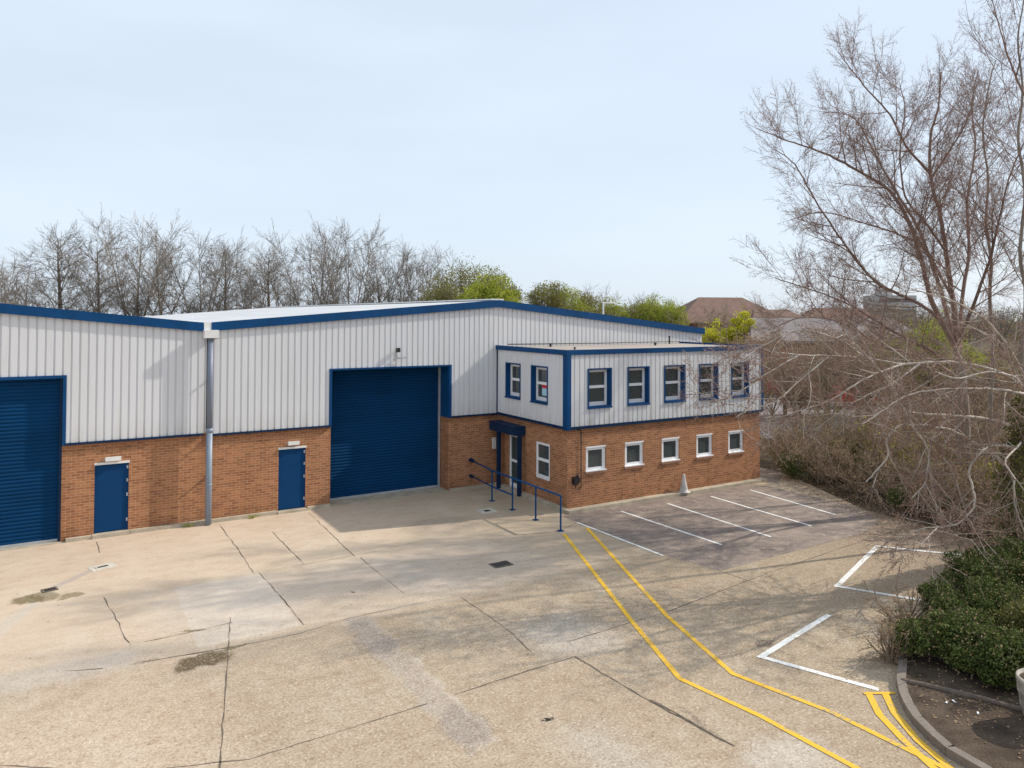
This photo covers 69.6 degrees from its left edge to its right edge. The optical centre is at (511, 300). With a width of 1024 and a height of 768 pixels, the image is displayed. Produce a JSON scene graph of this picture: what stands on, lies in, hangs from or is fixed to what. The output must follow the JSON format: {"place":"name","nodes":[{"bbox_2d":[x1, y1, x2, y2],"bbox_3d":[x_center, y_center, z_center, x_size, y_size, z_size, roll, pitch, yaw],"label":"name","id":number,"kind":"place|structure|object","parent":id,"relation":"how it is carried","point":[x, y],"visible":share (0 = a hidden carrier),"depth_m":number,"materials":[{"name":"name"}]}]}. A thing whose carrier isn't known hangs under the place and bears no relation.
{"place":"outdoors","nodes":[
{"label":"outdoors","id":0,"kind":"place"},
{"bbox_2d":[0,0,1023,321],"label":"sky","id":1,"kind":"structure","parent":0,"point":[573,143],"materials":[{"name":"blue"}]},
{"bbox_2d":[489,336,766,514],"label":"office building","id":2,"kind":"structure","parent":0,"point":[597,427],"depth_m":25.04,"materials":[{"name":"brick"}]},
{"bbox_2d":[504,362,520,399],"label":"window","id":3,"kind":"structure","parent":2,"relation":"in","point":[512,370],"depth_m":26.32,"materials":[{"name":"white plastic"}]},
{"bbox_2d":[510,435,516,488],"bbox_3d":[0.166,5.655,25.947,0.060,1.880,0.850,1,-1,-31],"label":"entrance door","id":4,"kind":"structure","parent":2,"relation":"in","point":[513,439],"depth_m":26.11,"materials":[{"name":"glass"}]},
{"bbox_2d":[530,365,547,404],"bbox_3d":[0.995,2.798,24.595,0.290,1.255,1.030,1,-1,-31],"label":"window","id":5,"kind":"structure","parent":2,"relation":"in","point":[539,374],"depth_m":24.83,"materials":[{"name":"white plastic"}]},
{"bbox_2d":[534,441,549,483],"bbox_3d":[1.034,5.340,24.426,0.145,1.285,0.900,1,-1,-31],"label":"window","id":6,"kind":"structure","parent":2,"relation":"in","point":[542,449],"depth_m":24.47,"materials":[{"name":"white plastic"}]},
{"bbox_2d":[585,445,606,474],"bbox_3d":[2.693,5.127,23.814,0.870,0.880,0.155,1,-1,-31],"label":"window","id":7,"kind":"structure","parent":2,"relation":"in","point":[595,455],"depth_m":23.84,"materials":[{"name":"white plastic"}]},
{"bbox_2d":[587,368,612,408],"bbox_3d":[2.784,2.831,23.932,1.000,1.295,0.300,1,-1,-31],"label":"window","id":8,"kind":"structure","parent":2,"relation":"in","point":[599,380],"depth_m":24.05,"materials":[{"name":"blue plastic"}]},
{"bbox_2d":[624,441,644,469],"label":"window","id":9,"kind":"structure","parent":2,"relation":"in","point":[633,450],"depth_m":24.67,"materials":[{"name":"white plastic"}]},
{"bbox_2d":[627,366,650,405],"bbox_3d":[4.185,2.855,24.783,0.980,1.295,0.300,1,-1,-31],"label":"window","id":10,"kind":"structure","parent":2,"relation":"in","point":[638,378],"depth_m":24.91,"materials":[{"name":"white plastic"}]},
{"bbox_2d":[661,437,680,464],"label":"window","id":11,"kind":"structure","parent":2,"relation":"in","point":[670,446],"depth_m":25.53,"materials":[{"name":"white plastic"}]},
{"bbox_2d":[664,365,685,402],"bbox_3d":[5.587,2.879,25.634,1.000,1.295,0.300,1,-1,-31],"label":"window","id":12,"kind":"structure","parent":2,"relation":"in","point":[672,376],"depth_m":25.77,"materials":[{"name":"white plastic"}]},
{"bbox_2d":[696,433,713,459],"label":"window","id":13,"kind":"structure","parent":2,"relation":"in","point":[703,441],"depth_m":26.36,"materials":[{"name":"white plastic"}]},
{"bbox_2d":[699,363,718,400],"bbox_3d":[6.989,2.903,26.485,0.980,1.295,0.300,1,-1,-31],"label":"window","id":14,"kind":"structure","parent":2,"relation":"in","point":[702,371],"depth_m":26.62,"materials":[{"name":"white plastic"}]},
{"bbox_2d":[728,430,744,455],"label":"window","id":15,"kind":"structure","parent":2,"relation":"in","point":[734,437],"depth_m":27.20,"materials":[{"name":"white plastic"}]},
{"bbox_2d":[731,362,748,397],"bbox_3d":[8.373,2.927,27.326,0.960,1.295,0.300,1,-1,-31],"label":"window","id":16,"kind":"structure","parent":2,"relation":"in","point":[733,386],"depth_m":27.45,"materials":[{"name":"blue plastic"}]},
{"bbox_2d":[722,309,756,343],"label":"garden shrub","id":17,"kind":"object","parent":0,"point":[742,319],"visible":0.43,"depth_m":61.67,"materials":[{"name":"green plant"}]},
{"bbox_2d":[714,310,802,343],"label":"brick house","id":18,"kind":"structure","parent":0,"point":[775,313],"depth_m":81.43,"materials":[{"name":"brown tile"}]},
{"bbox_2d":[760,467,783,482],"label":"side path","id":19,"kind":"structure","parent":0,"point":[770,475],"depth_m":28.63,"materials":[{"name":"concrete"}]},
{"bbox_2d":[760,395,910,437],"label":"road","id":20,"kind":"structure","parent":0,"point":[780,408],"depth_m":45.47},
{"bbox_2d":[759,320,816,415],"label":"hedge tree","id":21,"kind":"object","parent":20,"relation":"on","point":[773,338],"visible":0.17,"depth_m":45.84,"materials":[{"name":"brown plant"}]},
{"bbox_2d":[798,324,856,413],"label":"hedge tree","id":22,"kind":"object","parent":20,"relation":"on","point":[837,374],"visible":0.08,"depth_m":45.95,"materials":[{"name":"brown plant"}]},
{"bbox_2d":[760,322,1020,767],"bbox_3d":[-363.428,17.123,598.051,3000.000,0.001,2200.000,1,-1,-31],"label":"ground","id":23,"kind":"structure","parent":0,"point":[769,464],"depth_m":26.34,"materials":[{"name":"soil"}]},
{"bbox_2d":[0,252,60,305],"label":"bare tree","id":24,"kind":"object","parent":23,"relation":"on","point":[4,279],"visible":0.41,"depth_m":65.59,"materials":[{"name":"brown plant"}]},
{"bbox_2d":[0,264,110,311],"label":"bare tree","id":25,"kind":"object","parent":23,"relation":"on","point":[34,291],"visible":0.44,"depth_m":70.81,"materials":[{"name":"brown plant"}]},
{"bbox_2d":[1,220,121,312],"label":"bare tree","id":26,"kind":"object","parent":23,"relation":"on","point":[58,280],"visible":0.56,"depth_m":75.49,"materials":[{"name":"brown plant"}]},
{"bbox_2d":[45,228,136,313],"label":"bare tree","id":27,"kind":"object","parent":23,"relation":"on","point":[97,266],"visible":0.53,"depth_m":77.30,"materials":[{"name":"brown plant"}]},
{"bbox_2d":[33,203,198,315],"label":"bare tree","id":28,"kind":"object","parent":23,"relation":"on","point":[122,295],"visible":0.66,"depth_m":74.63,"materials":[{"name":"brown plant"}]},
{"bbox_2d":[90,222,230,316],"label":"bare tree","id":29,"kind":"object","parent":23,"relation":"on","point":[151,282],"visible":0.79,"depth_m":73.53,"materials":[{"name":"brown plant"}]},
{"bbox_2d":[136,226,302,314],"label":"bare tree","id":30,"kind":"object","parent":23,"relation":"on","point":[219,304],"visible":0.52,"depth_m":75.19,"materials":[{"name":"brown plant"}]},
{"bbox_2d":[186,235,266,312],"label":"bare tree","id":31,"kind":"object","parent":23,"relation":"on","point":[226,261],"visible":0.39,"depth_m":79.55,"materials":[{"name":"brown plant"}]},
{"bbox_2d":[211,244,282,308],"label":"bare tree","id":32,"kind":"object","parent":23,"relation":"on","point":[249,279],"visible":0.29,"depth_m":81.73,"materials":[{"name":"brown plant"}]},
{"bbox_2d":[207,240,311,310],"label":"bare tree","id":33,"kind":"object","parent":23,"relation":"on","point":[268,295],"visible":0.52,"depth_m":75.28,"materials":[{"name":"brown plant"}]},
{"bbox_2d":[267,258,320,305],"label":"bare tree","id":34,"kind":"object","parent":23,"relation":"on","point":[298,281],"visible":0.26,"depth_m":83.77,"materials":[{"name":"brown plant"}]},
{"bbox_2d":[243,217,361,305],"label":"bare tree","id":35,"kind":"object","parent":23,"relation":"on","point":[321,296],"visible":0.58,"depth_m":72.20,"materials":[{"name":"brown plant"}]},
{"bbox_2d":[283,212,418,304],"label":"bare tree","id":36,"kind":"object","parent":23,"relation":"on","point":[333,298],"visible":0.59,"depth_m":73.20,"materials":[{"name":"brown plant"}]},
{"bbox_2d":[337,233,429,303],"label":"bare tree","id":37,"kind":"object","parent":23,"relation":"on","point":[380,294],"visible":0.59,"depth_m":75.09,"materials":[{"name":"brown plant"}]},
{"bbox_2d":[372,238,427,301],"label":"bare tree","id":38,"kind":"object","parent":23,"relation":"on","point":[398,274],"visible":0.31,"depth_m":77.37,"materials":[{"name":"brown plant"}]},
{"bbox_2d":[388,244,446,301],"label":"bare tree","id":39,"kind":"object","parent":23,"relation":"on","point":[419,283],"visible":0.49,"depth_m":75.84,"materials":[{"name":"brown plant"}]},
{"bbox_2d":[415,277,459,300],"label":"leafy tree","id":40,"kind":"object","parent":23,"relation":"on","point":[433,292],"visible":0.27,"depth_m":69.30,"materials":[{"name":"green plant"}]},
{"bbox_2d":[410,244,469,300],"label":"bare tree","id":41,"kind":"object","parent":23,"relation":"on","point":[438,268],"visible":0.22,"depth_m":77.55,"materials":[{"name":"brown plant"}]},
{"bbox_2d":[423,252,511,300],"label":"leafy tree","id":42,"kind":"object","parent":23,"relation":"on","point":[463,276],"visible":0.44,"depth_m":72.80,"materials":[{"name":"green plant"}]},
{"bbox_2d":[456,265,513,299],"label":"leafy tree","id":43,"kind":"object","parent":23,"relation":"on","point":[491,290],"visible":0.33,"depth_m":61.20,"materials":[{"name":"green plant"}]},
{"bbox_2d":[0,405,983,767],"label":"yard","id":44,"kind":"structure","parent":23,"relation":"on","point":[416,631],"depth_m":13.66,"materials":[{"name":"concrete"}]},
{"bbox_2d":[0,303,206,550],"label":"industrial unit","id":45,"kind":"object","parent":44,"relation":"on","point":[122,440],"visible":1,"depth_m":20.36,"materials":[{"name":"metal"}]},
{"bbox_2d":[143,299,704,524],"bbox_3d":[-9.524,3.599,42.127,20.550,6.785,36.000,1,-1,-31],"label":"industrial unit","id":46,"kind":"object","parent":44,"relation":"on","point":[311,407],"visible":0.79,"depth_m":24.91,"materials":[{"name":"metal"}]},
{"bbox_2d":[469,458,563,531],"bbox_3d":[-0.104,6.111,23.681,0.329,1.068,6.076,1,-1,-29],"label":"handrail","id":47,"kind":"object","parent":44,"relation":"on","point":[492,486],"visible":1,"depth_m":23.38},
{"bbox_2d":[564,485,878,570],"bbox_3d":[6.853,6.645,22.455,8.985,0.006,5.970,1,-1,-31],"label":"parking surface","id":48,"kind":"object","parent":44,"relation":"on","point":[723,529],"visible":0.97,"depth_m":21.91,"materials":[{"name":"asphalt"}]},
{"bbox_2d":[896,628,991,767],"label":"kerb","id":49,"kind":"structure","parent":44,"relation":"on","point":[933,736],"depth_m":10.84,"materials":[{"name":"concrete"}]},
{"bbox_2d":[524,278,571,309],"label":"leafy tree","id":50,"kind":"object","parent":23,"relation":"on","point":[550,297],"visible":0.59,"depth_m":84.99,"materials":[{"name":"green plant"}]},
{"bbox_2d":[557,286,596,312],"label":"leafy tree","id":51,"kind":"object","parent":23,"relation":"on","point":[575,305],"visible":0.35,"depth_m":87.10,"materials":[{"name":"green plant"}]},
{"bbox_2d":[572,290,620,316],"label":"leafy tree","id":52,"kind":"object","parent":23,"relation":"on","point":[588,298],"visible":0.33,"depth_m":91.00,"materials":[{"name":"green plant"}]},
{"bbox_2d":[597,294,631,317],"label":"leafy tree","id":53,"kind":"object","parent":23,"relation":"on","point":[623,313],"visible":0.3,"depth_m":94.98,"materials":[{"name":"green plant"}]},
{"bbox_2d":[633,293,675,322],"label":"leafy tree","id":54,"kind":"object","parent":23,"relation":"on","point":[651,312],"visible":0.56,"depth_m":94.90,"materials":[{"name":"green plant"}]},
{"bbox_2d":[657,296,690,324],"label":"leafy tree","id":55,"kind":"object","parent":23,"relation":"on","point":[674,311],"visible":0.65,"depth_m":91.30,"materials":[{"name":"green plant"}]},
{"bbox_2d":[665,300,727,342],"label":"bare tree","id":56,"kind":"object","parent":23,"relation":"on","point":[699,323],"visible":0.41,"depth_m":74.22,"materials":[{"name":"brown plant"}]},
{"bbox_2d":[655,297,766,335],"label":"hall","id":57,"kind":"structure","parent":23,"relation":"on","point":[699,311],"depth_m":100.53,"materials":[{"name":"brown tile"}]},
{"bbox_2d":[702,318,730,343],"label":"garden shrub","id":58,"kind":"object","parent":23,"relation":"on","point":[710,335],"visible":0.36,"depth_m":61.55,"materials":[{"name":"green plant"}]},
{"bbox_2d":[763,348,818,420],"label":"bare tree","id":59,"kind":"object","parent":23,"relation":"on","point":[767,397],"visible":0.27,"depth_m":43.82,"materials":[{"name":"brown plant"}]},
{"bbox_2d":[760,387,823,462],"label":"scrub bush","id":60,"kind":"object","parent":23,"relation":"on","point":[799,425],"visible":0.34,"depth_m":30.97,"materials":[{"name":"brown plant"}]},
{"bbox_2d":[773,449,816,481],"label":"evergreen shrub","id":61,"kind":"object","parent":23,"relation":"on","point":[792,470],"visible":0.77,"depth_m":28.04,"materials":[{"name":"green plant"}]},
{"bbox_2d":[763,334,832,428],"bbox_3d":[16.111,4.433,39.785,4.880,5.244,5.739,1,-1,-31],"label":"bare tree","id":62,"kind":"object","parent":23,"relation":"on","point":[794,404],"visible":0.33,"depth_m":39.93,"materials":[{"name":"brown plant"}]},
{"bbox_2d":[760,421,835,473],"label":"scrub bush","id":63,"kind":"object","parent":23,"relation":"on","point":[777,446],"visible":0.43,"depth_m":29.25,"materials":[{"name":"brown plant"}]},
{"bbox_2d":[789,425,857,487],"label":"scrub bush","id":64,"kind":"object","parent":23,"relation":"on","point":[824,459],"visible":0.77,"depth_m":27.30,"materials":[{"name":"brown plant"}]},
{"bbox_2d":[743,318,917,394],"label":"brick workshop","id":65,"kind":"structure","parent":23,"relation":"on","point":[788,325],"depth_m":60.35,"materials":[{"name":"red"}]},
{"bbox_2d":[787,391,875,454],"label":"scrub bush","id":66,"kind":"object","parent":23,"relation":"on","point":[842,423],"visible":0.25,"depth_m":32.11,"materials":[{"name":"brown plant"}]},
{"bbox_2d":[782,321,881,429],"bbox_3d":[16.588,3.977,38.003,5.413,6.090,6.701,0,-1,28],"label":"bare tree","id":67,"kind":"object","parent":23,"relation":"on","point":[826,386],"visible":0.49,"depth_m":37.66,"materials":[{"name":"brown plant"}]},
{"bbox_2d":[819,441,876,480],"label":"evergreen shrub","id":68,"kind":"object","parent":23,"relation":"on","point":[853,451],"visible":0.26,"depth_m":27.70,"materials":[{"name":"green plant"}]},
{"bbox_2d":[791,403,906,476],"bbox_3d":[12.966,5.398,28.865,4.788,3.225,3.765,0,-1,-7],"label":"scrub bush","id":69,"kind":"object","parent":23,"relation":"on","point":[832,444],"visible":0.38,"depth_m":28.45,"materials":[{"name":"brown plant"}]},
{"bbox_2d":[812,437,910,497],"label":"scrub bush","id":70,"kind":"object","parent":23,"relation":"on","point":[854,485],"visible":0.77,"depth_m":26.00,"materials":[{"name":"brown plant"}]},
{"bbox_2d":[728,5,1023,492],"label":"beech tree","id":71,"kind":"object","parent":23,"relation":"on","point":[919,248],"visible":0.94,"depth_m":22.65,"materials":[{"name":"brown plant"}]},
{"bbox_2d":[792,311,977,422],"bbox_3d":[18.272,3.644,35.484,6.444,6.666,7.977,1,-1,-32],"label":"bare tree","id":72,"kind":"object","parent":23,"relation":"on","point":[883,391],"visible":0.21,"depth_m":35.67,"materials":[{"name":"brown plant"}]},
{"bbox_2d":[823,399,954,487],"bbox_3d":[13.974,5.123,26.495,4.338,3.325,4.583,1,-1,-31],"label":"scrub bush","id":73,"kind":"object","parent":23,"relation":"on","point":[880,443],"visible":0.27,"depth_m":26.82,"materials":[{"name":"brown plant"}]},
{"bbox_2d":[826,442,952,505],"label":"scrub bush","id":74,"kind":"object","parent":23,"relation":"on","point":[883,488],"visible":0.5,"depth_m":24.32,"materials":[{"name":"brown plant"}]},
{"bbox_2d":[863,288,916,326],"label":"tower block","id":75,"kind":"structure","parent":23,"relation":"on","point":[907,302],"depth_m":210.58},
{"bbox_2d":[768,476,1023,758],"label":"leaf litter","id":76,"kind":"object","parent":23,"relation":"on","point":[920,543],"visible":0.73,"depth_m":21.79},
{"bbox_2d":[845,384,951,473],"bbox_3d":[15.552,5.079,29.105,4.729,3.534,5.144,0,-1,15],"label":"scrub bush","id":77,"kind":"object","parent":23,"relation":"on","point":[902,422],"visible":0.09,"depth_m":28.88,"materials":[{"name":"brown plant"}]},
{"bbox_2d":[858,417,954,487],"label":"bush","id":78,"kind":"object","parent":23,"relation":"on","point":[909,449],"visible":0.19,"depth_m":25.63,"materials":[{"name":"brown plant"}]},
{"bbox_2d":[874,479,940,515],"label":"bush","id":79,"kind":"object","parent":23,"relation":"on","point":[894,495],"visible":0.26,"depth_m":23.25,"materials":[{"name":"green plant"}]},
{"bbox_2d":[870,310,989,418],"bbox_3d":[22.856,3.753,40.136,6.258,6.689,5.773,0,-1,24],"label":"leafy tree","id":80,"kind":"object","parent":23,"relation":"on","point":[935,349],"visible":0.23,"depth_m":39.16,"materials":[{"name":"green plant"}]},
{"bbox_2d":[867,374,1012,448],"bbox_3d":[18.918,5.066,32.498,6.647,4.572,6.880,0,-1,21],"label":"scrub bush","id":81,"kind":"object","parent":23,"relation":"on","point":[995,402],"visible":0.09,"depth_m":32.19,"materials":[{"name":"brown plant"}]},
{"bbox_2d":[889,439,997,522],"bbox_3d":[13.574,5.549,22.685,3.798,2.922,3.746,0,-1,18],"label":"scrub bush","id":82,"kind":"object","parent":23,"relation":"on","point":[941,461],"visible":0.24,"depth_m":22.30,"materials":[{"name":"brown plant"}]},
{"bbox_2d":[881,356,1013,436],"bbox_3d":[22.077,4.914,37.447,6.152,4.271,5.980,0,-1,-7],"label":"scrub bush","id":83,"kind":"object","parent":23,"relation":"on","point":[998,394],"visible":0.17,"depth_m":36.24,"materials":[{"name":"brown plant"}]},
{"bbox_2d":[893,382,1011,467],"bbox_3d":[16.612,5.000,27.460,4.395,4.235,4.807,0,-1,-7],"label":"scrub bush","id":84,"kind":"object","parent":23,"relation":"on","point":[976,433],"visible":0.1,"depth_m":26.98,"materials":[{"name":"brown plant"}]},
{"bbox_2d":[895,404,1022,497],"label":"scrub bush","id":85,"kind":"object","parent":23,"relation":"on","point":[951,459],"visible":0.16,"depth_m":23.53,"materials":[{"name":"brown plant"}]},
{"bbox_2d":[901,299,1016,345],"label":"bare tree","id":86,"kind":"object","parent":23,"relation":"on","point":[969,335],"visible":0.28,"depth_m":113.71,"materials":[{"name":"brown plant"}]},
{"bbox_2d":[905,299,1021,348],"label":"hedge tree","id":87,"kind":"object","parent":23,"relation":"on","point":[972,324],"visible":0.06,"depth_m":127.70,"materials":[{"name":"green plant"}]},
{"bbox_2d":[906,569,1023,767],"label":"planting bed","id":88,"kind":"object","parent":23,"relation":"on","point":[999,749],"visible":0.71,"depth_m":11.30,"materials":[{"name":"soil"}]},
{"bbox_2d":[664,239,1023,600],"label":"spreading tree","id":89,"kind":"object","parent":88,"relation":"on","point":[1010,505],"visible":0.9,"depth_m":16.79,"materials":[{"name":"brown plant"}]},
{"bbox_2d":[857,617,924,668],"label":"scrub bush","id":90,"kind":"object","parent":88,"relation":"on","point":[891,654],"visible":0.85,"depth_m":13.15,"materials":[{"name":"brown plant"}]},
{"bbox_2d":[860,572,941,627],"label":"scrub bush","id":91,"kind":"object","parent":88,"relation":"on","point":[889,612],"visible":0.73,"depth_m":14.66,"materials":[{"name":"brown plant"}]},
{"bbox_2d":[883,587,1005,678],"bbox_3d":[7.700,5.789,12.975,2.050,1.270,1.884,0,-1,15],"label":"evergreen shrub","id":92,"kind":"object","parent":88,"relation":"on","point":[931,638],"visible":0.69,"depth_m":12.95,"materials":[{"name":"green plant"}]},
{"bbox_2d":[902,678,1022,711],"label":"log edging","id":93,"kind":"object","parent":88,"relation":"on","point":[966,694],"visible":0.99,"depth_m":11.80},
{"bbox_2d":[910,557,1023,634],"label":"evergreen shrub","id":94,"kind":"object","parent":88,"relation":"on","point":[985,597],"visible":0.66,"depth_m":14.34,"materials":[{"name":"green plant"}]},
{"bbox_2d":[918,530,1023,601],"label":"evergreen shrub","id":95,"kind":"object","parent":88,"relation":"on","point":[1011,573],"visible":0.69,"depth_m":15.58,"materials":[{"name":"green plant"}]},
{"bbox_2d":[933,609,1023,693],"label":"evergreen shrub","id":96,"kind":"object","parent":88,"relation":"on","point":[1006,650],"visible":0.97,"depth_m":12.20,"materials":[{"name":"green plant"}]},
{"bbox_2d":[952,523,1023,571],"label":"evergreen shrub","id":97,"kind":"object","parent":88,"relation":"on","point":[1017,551],"visible":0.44,"depth_m":17.01,"materials":[{"name":"green plant"}]},
{"bbox_2d":[981,579,1023,639],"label":"evergreen shrub","id":98,"kind":"object","parent":88,"relation":"on","point":[1015,616],"visible":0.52,"depth_m":13.23,"materials":[{"name":"green plant"}]},
{"bbox_2d":[1016,668,1023,713],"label":"plant pot","id":99,"kind":"object","parent":88,"relation":"on","point":[1020,679],"visible":1,"depth_m":11.07,"materials":[{"name":"concrete"}]},
{"bbox_2d":[934,448,1001,536],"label":"scrub bush","id":100,"kind":"object","parent":23,"relation":"on","point":[979,484],"visible":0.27,"depth_m":21.14,"materials":[{"name":"brown plant"}]},
{"bbox_2d":[916,0,1023,391],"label":"beech tree","id":101,"kind":"object","parent":23,"relation":"on","point":[1021,231],"visible":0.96,"depth_m":21.16,"materials":[{"name":"brown plant"}]},
{"bbox_2d":[918,0,1023,465],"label":"beech tree","id":102,"kind":"object","parent":23,"relation":"on","point":[990,393],"visible":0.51,"depth_m":26.93,"materials":[{"name":"brown plant"}]},
{"bbox_2d":[926,350,1020,415],"bbox_3d":[24.746,4.798,37.863,6.758,4.512,6.039,1,-1,-31],"label":"hedge tree","id":103,"kind":"object","parent":23,"relation":"on","point":[998,378],"visible":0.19,"depth_m":37.74,"materials":[{"name":"brown plant"}]},
{"bbox_2d":[948,411,1023,504],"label":"scrub bush","id":104,"kind":"object","parent":23,"relation":"on","point":[983,456],"visible":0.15,"depth_m":22.87,"materials":[{"name":"brown plant"}]},
{"bbox_2d":[958,302,1022,355],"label":"bare tree","id":105,"kind":"object","parent":23,"relation":"on","point":[1007,326],"visible":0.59,"depth_m":109.48,"materials":[{"name":"brown plant"}]},
{"bbox_2d":[969,306,1022,347],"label":"hedge tree","id":106,"kind":"object","parent":23,"relation":"on","point":[1006,327],"visible":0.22,"depth_m":120.84,"materials":[{"name":"brown plant"}]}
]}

